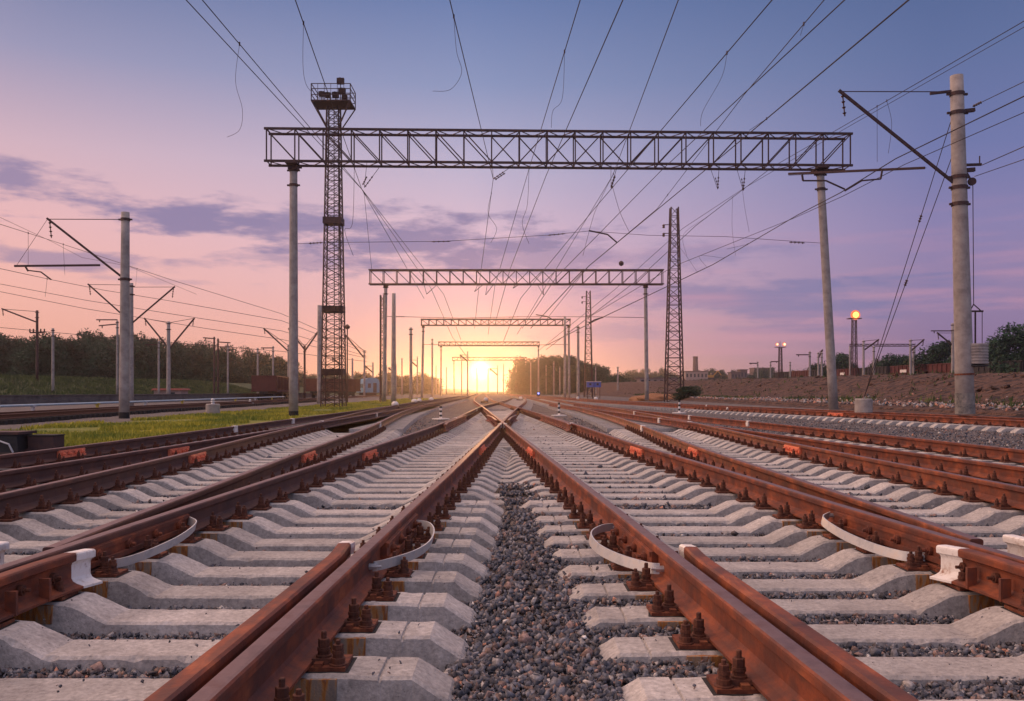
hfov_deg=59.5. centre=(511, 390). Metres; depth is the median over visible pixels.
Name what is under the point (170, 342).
overhead wire
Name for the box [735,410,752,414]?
sleeper
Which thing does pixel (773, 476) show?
rail
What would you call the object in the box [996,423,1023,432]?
sleeper
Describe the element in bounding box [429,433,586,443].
sleeper
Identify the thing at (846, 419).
sleeper
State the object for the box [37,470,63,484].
sleeper
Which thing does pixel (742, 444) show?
sleeper
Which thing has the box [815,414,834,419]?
sleeper
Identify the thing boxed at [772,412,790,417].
sleeper
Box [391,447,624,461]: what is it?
sleeper
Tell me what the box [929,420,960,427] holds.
sleeper
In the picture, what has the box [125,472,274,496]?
sleeper
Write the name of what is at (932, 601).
sleeper
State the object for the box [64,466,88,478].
sleeper
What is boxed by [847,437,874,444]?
sleeper
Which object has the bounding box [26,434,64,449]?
junction box
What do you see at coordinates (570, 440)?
sleeper
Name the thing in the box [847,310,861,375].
lit lamp mast
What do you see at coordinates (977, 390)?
earth clods
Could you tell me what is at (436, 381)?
line mast
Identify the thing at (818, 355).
line mast
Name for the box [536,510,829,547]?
sleeper
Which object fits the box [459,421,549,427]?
sleeper
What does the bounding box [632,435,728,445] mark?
sleeper
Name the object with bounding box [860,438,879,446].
sleeper
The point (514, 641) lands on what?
ballast stones
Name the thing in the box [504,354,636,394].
trees
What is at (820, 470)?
sleeper
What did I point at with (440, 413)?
striped post
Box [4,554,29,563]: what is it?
sleeper
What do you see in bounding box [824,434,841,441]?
sleeper
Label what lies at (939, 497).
sleeper
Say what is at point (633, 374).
distant woods
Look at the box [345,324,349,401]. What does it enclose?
line mast
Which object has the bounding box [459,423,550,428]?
sleeper
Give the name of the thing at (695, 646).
sleeper
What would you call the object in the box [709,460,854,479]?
sleeper
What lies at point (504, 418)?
sleeper
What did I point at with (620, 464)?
sleeper
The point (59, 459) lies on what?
sleeper
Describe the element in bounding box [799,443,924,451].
sleeper
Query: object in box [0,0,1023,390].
sky
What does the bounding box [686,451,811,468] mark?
sleeper
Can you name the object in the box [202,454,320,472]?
sleeper
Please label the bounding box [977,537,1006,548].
sleeper
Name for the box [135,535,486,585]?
sleeper
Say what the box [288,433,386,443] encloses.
sleeper
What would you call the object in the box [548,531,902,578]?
sleeper
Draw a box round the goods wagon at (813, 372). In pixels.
[811,369,826,376]
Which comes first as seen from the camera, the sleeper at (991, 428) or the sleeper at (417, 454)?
the sleeper at (417, 454)
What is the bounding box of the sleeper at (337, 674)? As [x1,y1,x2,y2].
[0,630,454,700]
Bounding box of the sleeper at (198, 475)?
[177,460,305,480]
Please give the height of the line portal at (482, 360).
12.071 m
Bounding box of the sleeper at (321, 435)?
[310,428,398,437]
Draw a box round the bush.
[671,385,702,400]
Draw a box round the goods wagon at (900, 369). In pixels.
[890,364,926,374]
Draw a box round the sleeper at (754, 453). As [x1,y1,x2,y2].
[660,444,769,457]
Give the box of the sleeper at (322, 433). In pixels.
[314,427,400,436]
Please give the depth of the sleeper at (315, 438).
20.80 m
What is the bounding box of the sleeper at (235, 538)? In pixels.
[194,512,497,550]
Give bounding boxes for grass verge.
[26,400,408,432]
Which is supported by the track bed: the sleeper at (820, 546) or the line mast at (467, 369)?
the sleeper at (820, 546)
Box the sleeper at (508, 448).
[411,440,604,452]
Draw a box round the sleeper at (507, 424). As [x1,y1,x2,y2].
[451,424,561,432]
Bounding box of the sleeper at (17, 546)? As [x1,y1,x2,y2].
[0,532,58,554]
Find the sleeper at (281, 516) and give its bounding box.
[247,493,502,526]
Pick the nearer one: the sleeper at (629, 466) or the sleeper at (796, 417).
the sleeper at (629, 466)
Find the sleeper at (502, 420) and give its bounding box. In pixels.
[463,420,544,425]
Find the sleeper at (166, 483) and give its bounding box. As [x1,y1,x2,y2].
[145,468,287,490]
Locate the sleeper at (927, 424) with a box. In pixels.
[918,419,943,426]
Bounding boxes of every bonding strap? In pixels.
[109,517,196,567]
[369,520,434,570]
[589,523,663,573]
[821,512,924,560]
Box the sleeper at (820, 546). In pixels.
[538,519,857,562]
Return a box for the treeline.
[0,328,308,386]
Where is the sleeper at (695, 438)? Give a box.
[621,430,709,439]
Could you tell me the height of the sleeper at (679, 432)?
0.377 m
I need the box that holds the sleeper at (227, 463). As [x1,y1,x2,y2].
[212,452,326,468]
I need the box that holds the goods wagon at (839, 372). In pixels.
[836,368,858,375]
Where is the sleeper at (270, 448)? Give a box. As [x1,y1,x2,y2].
[253,440,366,452]
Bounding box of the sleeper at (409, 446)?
[406,442,608,454]
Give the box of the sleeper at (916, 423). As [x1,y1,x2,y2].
[907,419,934,425]
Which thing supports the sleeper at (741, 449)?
on the track bed
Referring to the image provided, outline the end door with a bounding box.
[368,383,376,391]
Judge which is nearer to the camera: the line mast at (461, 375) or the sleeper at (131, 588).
the sleeper at (131, 588)
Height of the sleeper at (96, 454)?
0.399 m
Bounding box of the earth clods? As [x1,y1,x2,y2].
[625,370,1023,405]
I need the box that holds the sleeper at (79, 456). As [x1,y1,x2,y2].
[65,450,179,460]
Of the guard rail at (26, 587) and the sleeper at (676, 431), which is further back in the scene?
the sleeper at (676, 431)
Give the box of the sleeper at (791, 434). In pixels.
[691,430,799,438]
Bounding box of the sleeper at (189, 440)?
[182,437,192,443]
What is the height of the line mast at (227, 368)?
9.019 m
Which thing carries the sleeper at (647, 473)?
on the track bed
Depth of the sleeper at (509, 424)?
25.71 m
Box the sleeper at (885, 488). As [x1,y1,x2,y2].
[743,471,912,495]
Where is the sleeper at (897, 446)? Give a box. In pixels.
[886,442,908,449]
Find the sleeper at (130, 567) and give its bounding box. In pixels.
[118,547,134,570]
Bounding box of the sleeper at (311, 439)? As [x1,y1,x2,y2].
[297,431,391,440]
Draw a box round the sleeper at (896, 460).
[891,456,1023,466]
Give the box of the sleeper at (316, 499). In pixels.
[288,479,737,508]
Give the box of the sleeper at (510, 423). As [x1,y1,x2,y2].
[457,422,553,428]
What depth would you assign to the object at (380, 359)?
91.78 m
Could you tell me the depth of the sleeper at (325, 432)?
22.93 m
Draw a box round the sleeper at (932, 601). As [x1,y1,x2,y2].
[567,563,1005,622]
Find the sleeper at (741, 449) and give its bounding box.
[650,441,760,452]
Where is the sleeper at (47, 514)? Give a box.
[19,495,115,529]
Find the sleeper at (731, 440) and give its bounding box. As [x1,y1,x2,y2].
[635,436,734,447]
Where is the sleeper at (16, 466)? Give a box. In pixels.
[8,459,130,468]
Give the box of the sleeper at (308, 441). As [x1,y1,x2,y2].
[293,432,389,442]
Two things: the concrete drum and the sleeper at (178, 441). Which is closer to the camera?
the sleeper at (178, 441)
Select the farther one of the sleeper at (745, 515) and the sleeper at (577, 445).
the sleeper at (577, 445)
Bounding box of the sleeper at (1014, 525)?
[945,515,1023,536]
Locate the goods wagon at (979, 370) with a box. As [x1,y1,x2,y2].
[974,360,1023,373]
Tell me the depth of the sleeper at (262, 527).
7.09 m
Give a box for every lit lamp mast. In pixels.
[774,342,785,377]
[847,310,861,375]
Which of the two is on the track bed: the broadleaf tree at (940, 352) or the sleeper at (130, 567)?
the sleeper at (130, 567)
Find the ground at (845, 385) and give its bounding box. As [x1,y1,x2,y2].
[0,372,1023,454]
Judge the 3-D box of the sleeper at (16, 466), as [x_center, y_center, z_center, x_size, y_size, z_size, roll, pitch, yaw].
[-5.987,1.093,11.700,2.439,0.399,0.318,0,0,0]
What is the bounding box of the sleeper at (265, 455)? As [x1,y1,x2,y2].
[246,444,356,457]
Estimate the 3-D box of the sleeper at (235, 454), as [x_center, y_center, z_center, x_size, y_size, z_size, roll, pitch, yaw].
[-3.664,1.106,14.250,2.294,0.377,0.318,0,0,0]
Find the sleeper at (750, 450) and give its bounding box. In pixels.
[653,442,761,454]
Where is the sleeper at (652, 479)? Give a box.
[346,462,675,483]
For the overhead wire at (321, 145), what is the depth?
30.68 m
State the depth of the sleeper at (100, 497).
8.66 m
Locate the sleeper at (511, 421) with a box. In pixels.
[461,420,548,426]
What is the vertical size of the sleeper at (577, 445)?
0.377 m
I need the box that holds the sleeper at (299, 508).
[269,487,503,517]
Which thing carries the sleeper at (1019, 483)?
on the track bed
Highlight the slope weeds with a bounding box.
[634,369,1023,408]
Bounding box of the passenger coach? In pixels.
[359,378,378,394]
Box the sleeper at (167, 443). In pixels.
[159,440,170,446]
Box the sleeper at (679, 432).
[611,426,689,434]
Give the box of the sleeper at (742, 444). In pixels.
[643,439,746,450]
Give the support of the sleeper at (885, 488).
on the track bed
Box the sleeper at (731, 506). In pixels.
[520,487,755,516]
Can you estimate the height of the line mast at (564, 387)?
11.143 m
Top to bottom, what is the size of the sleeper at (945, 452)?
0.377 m
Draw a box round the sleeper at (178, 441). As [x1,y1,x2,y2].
[171,438,182,444]
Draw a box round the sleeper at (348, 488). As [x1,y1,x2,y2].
[318,470,700,493]
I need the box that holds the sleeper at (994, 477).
[987,470,1016,484]
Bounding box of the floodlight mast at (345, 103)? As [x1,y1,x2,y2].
[311,77,355,406]
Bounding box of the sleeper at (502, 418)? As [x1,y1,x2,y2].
[474,413,529,418]
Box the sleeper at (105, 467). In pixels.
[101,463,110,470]
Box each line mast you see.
[1,308,44,380]
[14,211,131,418]
[51,328,54,392]
[87,283,174,405]
[96,319,118,393]
[144,318,194,393]
[145,341,159,393]
[203,337,215,393]
[217,339,230,393]
[227,345,228,392]
[256,348,258,392]
[261,346,274,374]
[263,328,288,397]
[288,328,316,397]
[317,305,321,403]
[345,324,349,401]
[346,335,365,397]
[365,362,373,377]
[388,364,396,394]
[391,293,395,401]
[401,358,402,395]
[409,327,412,398]
[412,356,417,394]
[431,339,432,396]
[435,365,436,393]
[460,351,467,395]
[461,357,461,394]
[490,365,497,393]
[503,363,503,393]
[530,362,530,394]
[553,362,554,394]
[559,367,560,394]
[563,316,565,396]
[576,326,579,397]
[617,367,618,390]
[796,351,810,375]
[817,349,822,375]
[820,352,822,375]
[838,74,988,413]
[862,339,878,374]
[872,346,874,374]
[909,339,924,374]
[912,347,914,374]
[931,323,953,372]
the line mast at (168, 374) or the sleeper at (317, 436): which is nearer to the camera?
the sleeper at (317, 436)
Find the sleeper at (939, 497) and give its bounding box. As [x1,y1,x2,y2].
[770,481,963,508]
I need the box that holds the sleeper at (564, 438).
[437,430,577,439]
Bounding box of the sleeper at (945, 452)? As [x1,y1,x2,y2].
[826,447,958,456]
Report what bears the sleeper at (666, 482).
on the track bed
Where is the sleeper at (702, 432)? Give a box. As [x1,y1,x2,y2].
[618,429,705,438]
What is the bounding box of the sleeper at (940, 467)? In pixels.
[934,463,954,473]
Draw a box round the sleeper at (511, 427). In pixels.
[454,423,557,430]
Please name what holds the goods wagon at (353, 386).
on the ground at (845, 385)
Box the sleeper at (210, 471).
[190,457,312,476]
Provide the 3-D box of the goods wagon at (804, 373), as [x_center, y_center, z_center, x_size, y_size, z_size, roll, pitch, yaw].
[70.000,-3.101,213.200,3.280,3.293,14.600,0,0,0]
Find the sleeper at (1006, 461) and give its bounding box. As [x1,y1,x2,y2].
[871,453,1023,465]
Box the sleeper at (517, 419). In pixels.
[468,416,537,421]
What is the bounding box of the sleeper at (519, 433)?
[448,429,570,435]
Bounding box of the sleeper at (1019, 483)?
[1017,477,1023,486]
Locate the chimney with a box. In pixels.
[693,356,697,370]
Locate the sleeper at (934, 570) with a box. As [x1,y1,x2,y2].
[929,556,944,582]
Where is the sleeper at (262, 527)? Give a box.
[222,502,500,538]
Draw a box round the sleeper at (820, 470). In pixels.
[700,457,838,475]
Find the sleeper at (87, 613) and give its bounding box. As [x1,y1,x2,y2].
[12,571,475,639]
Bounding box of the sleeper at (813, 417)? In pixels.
[807,414,827,419]
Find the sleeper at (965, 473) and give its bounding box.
[959,466,986,479]
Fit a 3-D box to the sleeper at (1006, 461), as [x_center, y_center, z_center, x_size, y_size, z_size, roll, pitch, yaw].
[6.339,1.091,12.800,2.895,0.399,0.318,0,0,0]
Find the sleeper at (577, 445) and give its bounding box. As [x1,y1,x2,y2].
[422,435,592,446]
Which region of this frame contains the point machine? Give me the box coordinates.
[0,431,37,452]
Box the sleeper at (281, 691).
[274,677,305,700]
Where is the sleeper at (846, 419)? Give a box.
[839,415,862,421]
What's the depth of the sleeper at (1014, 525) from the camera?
7.20 m
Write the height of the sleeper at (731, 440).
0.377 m
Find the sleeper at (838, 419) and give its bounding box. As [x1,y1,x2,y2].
[831,415,853,420]
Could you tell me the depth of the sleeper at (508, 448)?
16.49 m
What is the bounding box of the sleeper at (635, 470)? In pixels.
[364,456,655,474]
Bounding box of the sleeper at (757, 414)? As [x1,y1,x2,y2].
[753,411,770,415]
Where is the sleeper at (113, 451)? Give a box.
[102,447,203,455]
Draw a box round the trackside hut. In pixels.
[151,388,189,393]
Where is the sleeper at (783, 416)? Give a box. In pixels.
[778,412,797,417]
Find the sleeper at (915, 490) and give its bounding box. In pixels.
[756,476,935,500]
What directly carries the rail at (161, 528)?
on the sleeper
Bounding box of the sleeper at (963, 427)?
[955,421,986,429]
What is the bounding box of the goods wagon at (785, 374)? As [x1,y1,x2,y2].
[774,372,788,377]
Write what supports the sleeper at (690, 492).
on the track bed
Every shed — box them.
[634,377,677,381]
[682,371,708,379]
[727,372,741,378]
[738,369,747,378]
[749,368,774,375]
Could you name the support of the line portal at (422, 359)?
on the ground at (845, 385)
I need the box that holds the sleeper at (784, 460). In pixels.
[681,449,799,465]
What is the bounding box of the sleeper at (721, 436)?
[629,433,723,443]
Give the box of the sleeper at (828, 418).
[822,414,844,420]
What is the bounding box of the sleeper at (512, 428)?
[452,424,559,431]
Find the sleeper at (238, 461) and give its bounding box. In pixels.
[222,449,335,465]
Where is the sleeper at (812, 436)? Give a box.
[803,432,818,438]
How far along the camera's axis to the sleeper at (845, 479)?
10.96 m
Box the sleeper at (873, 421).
[866,416,889,423]
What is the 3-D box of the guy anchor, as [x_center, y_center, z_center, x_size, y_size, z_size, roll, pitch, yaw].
[13.733,0.580,35.000,0.660,0.540,0.660,0,0,0]
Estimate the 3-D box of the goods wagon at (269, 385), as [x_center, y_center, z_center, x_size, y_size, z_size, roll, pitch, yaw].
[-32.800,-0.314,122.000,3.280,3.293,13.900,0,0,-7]
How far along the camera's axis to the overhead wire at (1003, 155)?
26.50 m
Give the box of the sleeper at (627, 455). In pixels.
[386,448,630,464]
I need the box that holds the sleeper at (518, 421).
[467,419,539,423]
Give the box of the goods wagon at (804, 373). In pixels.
[791,370,808,377]
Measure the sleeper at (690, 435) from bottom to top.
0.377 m
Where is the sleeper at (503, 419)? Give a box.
[463,419,545,425]
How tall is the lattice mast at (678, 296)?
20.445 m
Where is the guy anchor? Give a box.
[855,398,872,412]
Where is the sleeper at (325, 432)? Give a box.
[316,426,401,435]
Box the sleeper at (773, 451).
[671,446,778,459]
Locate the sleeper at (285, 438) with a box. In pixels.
[283,435,383,445]
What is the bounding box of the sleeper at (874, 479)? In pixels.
[731,467,890,489]
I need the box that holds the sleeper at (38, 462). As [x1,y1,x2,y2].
[22,456,148,467]
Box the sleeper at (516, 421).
[466,421,541,423]
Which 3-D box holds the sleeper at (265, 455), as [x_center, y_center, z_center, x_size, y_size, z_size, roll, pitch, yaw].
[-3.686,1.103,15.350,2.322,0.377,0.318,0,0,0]
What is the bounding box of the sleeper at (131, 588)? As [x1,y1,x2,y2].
[78,551,482,609]
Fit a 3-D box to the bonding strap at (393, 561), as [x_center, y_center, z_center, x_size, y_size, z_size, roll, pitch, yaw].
[-0.622,0.933,5.512,0.256,0.065,1.506,0,0,2]
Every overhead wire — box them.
[0,217,194,293]
[0,224,365,350]
[0,268,365,352]
[0,291,359,356]
[0,327,366,361]
[2,284,366,356]
[186,0,470,361]
[202,0,460,338]
[295,0,423,297]
[299,231,815,243]
[387,316,643,317]
[424,344,567,345]
[440,0,504,328]
[488,0,580,332]
[495,0,622,322]
[503,0,771,340]
[517,0,678,333]
[522,0,844,327]
[530,0,908,328]
[537,27,1023,351]
[546,0,823,319]
[546,21,1023,349]
[546,96,1023,345]
[591,112,1023,315]
[973,82,1022,106]
[974,159,1023,176]
[981,146,1023,165]
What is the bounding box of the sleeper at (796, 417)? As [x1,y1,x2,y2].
[792,413,812,418]
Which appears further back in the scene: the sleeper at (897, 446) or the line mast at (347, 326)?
the line mast at (347, 326)
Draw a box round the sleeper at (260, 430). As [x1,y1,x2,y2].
[256,427,322,431]
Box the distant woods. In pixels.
[298,367,807,393]
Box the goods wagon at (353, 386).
[306,378,360,397]
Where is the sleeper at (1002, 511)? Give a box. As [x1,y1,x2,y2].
[919,493,1023,525]
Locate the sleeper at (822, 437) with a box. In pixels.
[814,433,829,439]
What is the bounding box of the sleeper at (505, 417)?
[471,414,532,419]
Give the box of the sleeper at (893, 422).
[885,418,905,424]
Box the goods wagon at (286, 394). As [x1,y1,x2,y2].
[279,378,299,398]
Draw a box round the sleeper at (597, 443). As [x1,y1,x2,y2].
[415,438,600,450]
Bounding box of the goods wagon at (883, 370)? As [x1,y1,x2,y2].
[859,366,889,375]
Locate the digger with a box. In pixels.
[708,370,721,379]
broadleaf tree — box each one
[808,362,826,369]
[815,352,858,376]
[866,357,889,367]
[875,353,908,366]
[908,340,950,373]
[986,322,1023,372]
[986,338,1020,361]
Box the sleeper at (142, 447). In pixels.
[133,443,146,450]
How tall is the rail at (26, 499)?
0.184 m
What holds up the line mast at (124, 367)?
on the ground at (845, 385)
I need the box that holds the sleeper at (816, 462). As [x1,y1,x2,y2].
[693,454,824,472]
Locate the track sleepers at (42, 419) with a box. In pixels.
[0,399,335,424]
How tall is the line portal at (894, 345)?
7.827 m
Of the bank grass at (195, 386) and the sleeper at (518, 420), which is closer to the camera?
the sleeper at (518, 420)
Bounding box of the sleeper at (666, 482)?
[335,466,687,488]
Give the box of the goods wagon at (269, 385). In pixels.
[251,375,288,399]
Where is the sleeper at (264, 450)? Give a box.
[253,442,360,454]
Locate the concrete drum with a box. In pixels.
[206,398,219,413]
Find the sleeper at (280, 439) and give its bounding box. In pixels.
[278,436,380,446]
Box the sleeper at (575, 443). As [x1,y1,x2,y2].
[426,434,589,444]
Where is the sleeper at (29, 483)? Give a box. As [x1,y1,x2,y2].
[6,475,36,490]
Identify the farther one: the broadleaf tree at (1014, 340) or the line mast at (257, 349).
the line mast at (257, 349)
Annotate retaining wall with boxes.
[0,393,316,404]
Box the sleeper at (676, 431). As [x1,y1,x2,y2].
[609,425,685,433]
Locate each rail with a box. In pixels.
[0,394,388,413]
[0,394,466,468]
[0,394,468,518]
[0,394,473,488]
[0,394,512,573]
[0,395,390,418]
[0,549,102,621]
[42,394,475,551]
[143,540,354,700]
[187,394,526,700]
[443,415,467,431]
[473,394,872,700]
[485,394,1023,569]
[485,415,497,426]
[507,415,517,426]
[508,394,983,544]
[515,394,1023,509]
[517,394,1023,426]
[524,394,1023,419]
[539,415,571,431]
[549,403,1023,483]
[573,403,1023,462]
[679,544,918,700]
[930,545,1023,609]
[1002,534,1023,556]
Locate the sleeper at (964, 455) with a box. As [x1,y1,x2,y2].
[838,448,978,459]
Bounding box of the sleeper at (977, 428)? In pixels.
[968,422,997,430]
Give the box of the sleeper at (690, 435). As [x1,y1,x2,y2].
[616,428,700,437]
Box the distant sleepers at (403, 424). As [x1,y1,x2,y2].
[269,399,688,433]
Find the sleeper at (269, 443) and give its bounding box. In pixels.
[266,439,371,450]
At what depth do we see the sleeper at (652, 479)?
11.12 m
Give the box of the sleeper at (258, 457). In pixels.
[239,446,348,460]
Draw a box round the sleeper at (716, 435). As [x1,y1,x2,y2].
[626,432,718,442]
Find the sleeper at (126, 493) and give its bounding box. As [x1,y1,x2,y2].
[104,477,263,503]
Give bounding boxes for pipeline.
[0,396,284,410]
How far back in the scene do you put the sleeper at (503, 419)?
28.37 m
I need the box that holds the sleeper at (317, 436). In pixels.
[306,429,396,437]
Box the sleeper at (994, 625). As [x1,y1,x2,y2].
[581,584,1023,652]
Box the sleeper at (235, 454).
[231,448,342,462]
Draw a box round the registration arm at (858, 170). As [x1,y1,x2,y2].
[788,167,924,190]
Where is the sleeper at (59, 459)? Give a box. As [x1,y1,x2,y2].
[44,453,164,463]
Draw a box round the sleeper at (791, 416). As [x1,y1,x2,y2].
[785,412,800,417]
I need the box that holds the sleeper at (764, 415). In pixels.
[759,411,777,416]
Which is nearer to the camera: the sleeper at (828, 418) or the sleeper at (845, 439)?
the sleeper at (845, 439)
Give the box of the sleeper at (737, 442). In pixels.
[640,438,740,448]
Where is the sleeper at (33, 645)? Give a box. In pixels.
[0,597,468,676]
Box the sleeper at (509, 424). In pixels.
[455,422,555,429]
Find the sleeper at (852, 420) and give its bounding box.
[848,416,907,422]
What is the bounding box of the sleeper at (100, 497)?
[80,482,249,510]
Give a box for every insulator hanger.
[364,164,381,187]
[709,164,719,188]
[735,164,745,190]
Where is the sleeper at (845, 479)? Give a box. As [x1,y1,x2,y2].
[721,463,871,484]
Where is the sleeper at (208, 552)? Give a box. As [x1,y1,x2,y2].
[165,522,491,566]
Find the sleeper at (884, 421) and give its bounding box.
[876,417,901,423]
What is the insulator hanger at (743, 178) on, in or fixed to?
hanging from the line portal at (294, 166)
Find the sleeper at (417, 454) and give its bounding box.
[401,443,613,456]
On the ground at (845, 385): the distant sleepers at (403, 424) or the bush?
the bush
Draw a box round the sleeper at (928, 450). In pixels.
[812,445,950,454]
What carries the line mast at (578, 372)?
on the track bed
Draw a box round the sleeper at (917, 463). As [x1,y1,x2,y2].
[912,459,920,466]
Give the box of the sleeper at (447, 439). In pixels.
[435,431,580,440]
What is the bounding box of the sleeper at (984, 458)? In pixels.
[854,450,1000,462]
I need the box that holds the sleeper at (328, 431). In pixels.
[320,425,402,435]
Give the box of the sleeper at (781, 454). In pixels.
[675,448,788,462]
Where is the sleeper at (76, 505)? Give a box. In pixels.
[51,488,235,519]
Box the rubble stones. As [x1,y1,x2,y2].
[690,386,1023,410]
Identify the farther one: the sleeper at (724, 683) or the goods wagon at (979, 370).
the goods wagon at (979, 370)
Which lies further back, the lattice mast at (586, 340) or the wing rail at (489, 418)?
the lattice mast at (586, 340)
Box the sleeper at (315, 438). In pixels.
[302,430,394,439]
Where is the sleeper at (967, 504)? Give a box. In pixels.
[787,487,993,516]
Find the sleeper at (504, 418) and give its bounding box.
[469,415,534,420]
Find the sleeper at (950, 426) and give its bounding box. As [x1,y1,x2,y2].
[942,420,972,428]
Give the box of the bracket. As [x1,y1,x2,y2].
[0,541,9,564]
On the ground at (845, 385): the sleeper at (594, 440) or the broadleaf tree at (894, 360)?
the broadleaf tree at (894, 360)
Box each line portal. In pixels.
[264,127,852,415]
[368,269,663,401]
[421,319,570,397]
[438,341,539,395]
[452,357,526,393]
[849,344,915,374]
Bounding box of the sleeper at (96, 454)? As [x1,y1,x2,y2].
[84,448,190,457]
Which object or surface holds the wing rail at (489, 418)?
on the sleeper at (516, 421)
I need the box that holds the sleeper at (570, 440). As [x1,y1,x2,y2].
[432,432,583,441]
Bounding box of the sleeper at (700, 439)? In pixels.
[624,431,713,440]
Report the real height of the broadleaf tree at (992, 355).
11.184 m
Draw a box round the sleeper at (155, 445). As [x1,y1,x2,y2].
[147,441,158,448]
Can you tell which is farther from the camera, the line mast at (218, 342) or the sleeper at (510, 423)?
the line mast at (218, 342)
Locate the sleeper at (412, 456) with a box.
[396,445,618,458]
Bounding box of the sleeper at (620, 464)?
[379,450,637,467]
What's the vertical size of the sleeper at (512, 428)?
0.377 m
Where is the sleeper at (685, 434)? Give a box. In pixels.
[614,427,697,436]
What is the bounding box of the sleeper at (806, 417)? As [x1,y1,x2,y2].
[799,413,815,418]
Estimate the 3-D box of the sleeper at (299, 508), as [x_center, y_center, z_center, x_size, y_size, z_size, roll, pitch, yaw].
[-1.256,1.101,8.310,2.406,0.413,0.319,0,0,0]
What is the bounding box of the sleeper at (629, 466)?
[372,453,645,471]
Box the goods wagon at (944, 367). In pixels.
[927,363,950,372]
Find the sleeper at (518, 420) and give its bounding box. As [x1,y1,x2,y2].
[467,416,538,422]
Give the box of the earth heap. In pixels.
[629,393,675,400]
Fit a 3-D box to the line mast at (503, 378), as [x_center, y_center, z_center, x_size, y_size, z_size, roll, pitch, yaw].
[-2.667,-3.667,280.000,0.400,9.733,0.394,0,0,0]
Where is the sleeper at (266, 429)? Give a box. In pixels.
[263,426,326,431]
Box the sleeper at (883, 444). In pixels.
[872,440,893,448]
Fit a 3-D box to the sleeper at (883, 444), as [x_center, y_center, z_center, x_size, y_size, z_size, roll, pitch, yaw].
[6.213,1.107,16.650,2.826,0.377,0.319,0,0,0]
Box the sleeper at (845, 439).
[835,435,853,442]
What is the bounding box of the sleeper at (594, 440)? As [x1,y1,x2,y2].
[419,437,596,448]
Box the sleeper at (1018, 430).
[1010,428,1023,433]
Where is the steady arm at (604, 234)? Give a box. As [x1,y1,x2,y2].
[589,230,616,242]
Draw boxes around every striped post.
[432,406,449,419]
[551,403,566,415]
[672,400,685,412]
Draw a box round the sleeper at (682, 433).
[612,426,693,435]
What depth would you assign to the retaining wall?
85.77 m
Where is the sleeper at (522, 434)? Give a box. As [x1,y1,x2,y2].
[447,426,564,434]
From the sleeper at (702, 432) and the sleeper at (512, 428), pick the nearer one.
the sleeper at (702, 432)
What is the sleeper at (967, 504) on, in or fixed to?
on the track bed
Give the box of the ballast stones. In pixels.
[0,417,1023,700]
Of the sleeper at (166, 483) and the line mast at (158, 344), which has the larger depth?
the line mast at (158, 344)
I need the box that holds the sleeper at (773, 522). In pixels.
[531,501,801,536]
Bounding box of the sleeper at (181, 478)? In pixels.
[161,464,297,485]
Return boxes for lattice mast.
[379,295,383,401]
[582,291,592,396]
[662,207,683,401]
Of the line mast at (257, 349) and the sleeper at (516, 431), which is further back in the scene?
the line mast at (257, 349)
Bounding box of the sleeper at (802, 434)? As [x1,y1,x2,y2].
[697,430,809,439]
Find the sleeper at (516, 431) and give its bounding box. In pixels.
[450,427,563,433]
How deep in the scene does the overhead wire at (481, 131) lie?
29.59 m
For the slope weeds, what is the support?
on the earth slope
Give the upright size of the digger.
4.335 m
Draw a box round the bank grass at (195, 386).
[0,373,259,394]
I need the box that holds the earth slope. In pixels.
[590,372,1023,415]
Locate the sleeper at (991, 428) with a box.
[981,423,1014,430]
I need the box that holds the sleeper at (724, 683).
[621,649,1023,700]
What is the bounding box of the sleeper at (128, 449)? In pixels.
[118,445,213,452]
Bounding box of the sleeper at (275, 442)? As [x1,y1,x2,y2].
[272,437,376,448]
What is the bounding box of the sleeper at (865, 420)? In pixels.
[857,416,881,422]
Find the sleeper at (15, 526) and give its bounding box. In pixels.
[0,503,89,540]
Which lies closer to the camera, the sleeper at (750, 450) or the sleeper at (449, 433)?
the sleeper at (750, 450)
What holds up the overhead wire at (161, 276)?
attached to the line portal at (294, 166)
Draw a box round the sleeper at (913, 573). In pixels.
[556,546,939,598]
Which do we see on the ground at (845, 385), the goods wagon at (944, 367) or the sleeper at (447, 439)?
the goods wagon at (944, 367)
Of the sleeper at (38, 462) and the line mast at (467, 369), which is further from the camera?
the line mast at (467, 369)
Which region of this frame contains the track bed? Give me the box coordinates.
[0,395,1023,698]
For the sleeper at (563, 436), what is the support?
on the track bed
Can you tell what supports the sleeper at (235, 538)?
on the track bed
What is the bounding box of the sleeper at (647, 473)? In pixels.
[356,459,665,478]
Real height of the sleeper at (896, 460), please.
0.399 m
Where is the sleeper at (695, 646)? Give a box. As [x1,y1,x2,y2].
[599,612,1023,690]
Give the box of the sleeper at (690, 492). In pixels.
[309,474,715,499]
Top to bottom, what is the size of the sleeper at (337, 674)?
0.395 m
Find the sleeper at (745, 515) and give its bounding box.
[531,493,777,525]
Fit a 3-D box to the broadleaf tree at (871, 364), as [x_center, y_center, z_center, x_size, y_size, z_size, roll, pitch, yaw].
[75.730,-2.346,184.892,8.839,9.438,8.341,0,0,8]
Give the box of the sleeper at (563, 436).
[439,429,574,437]
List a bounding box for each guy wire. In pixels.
[863,122,950,398]
[864,160,950,396]
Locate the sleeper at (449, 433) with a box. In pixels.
[442,428,572,436]
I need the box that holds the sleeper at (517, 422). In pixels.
[465,421,542,424]
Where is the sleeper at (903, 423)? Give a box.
[896,418,923,425]

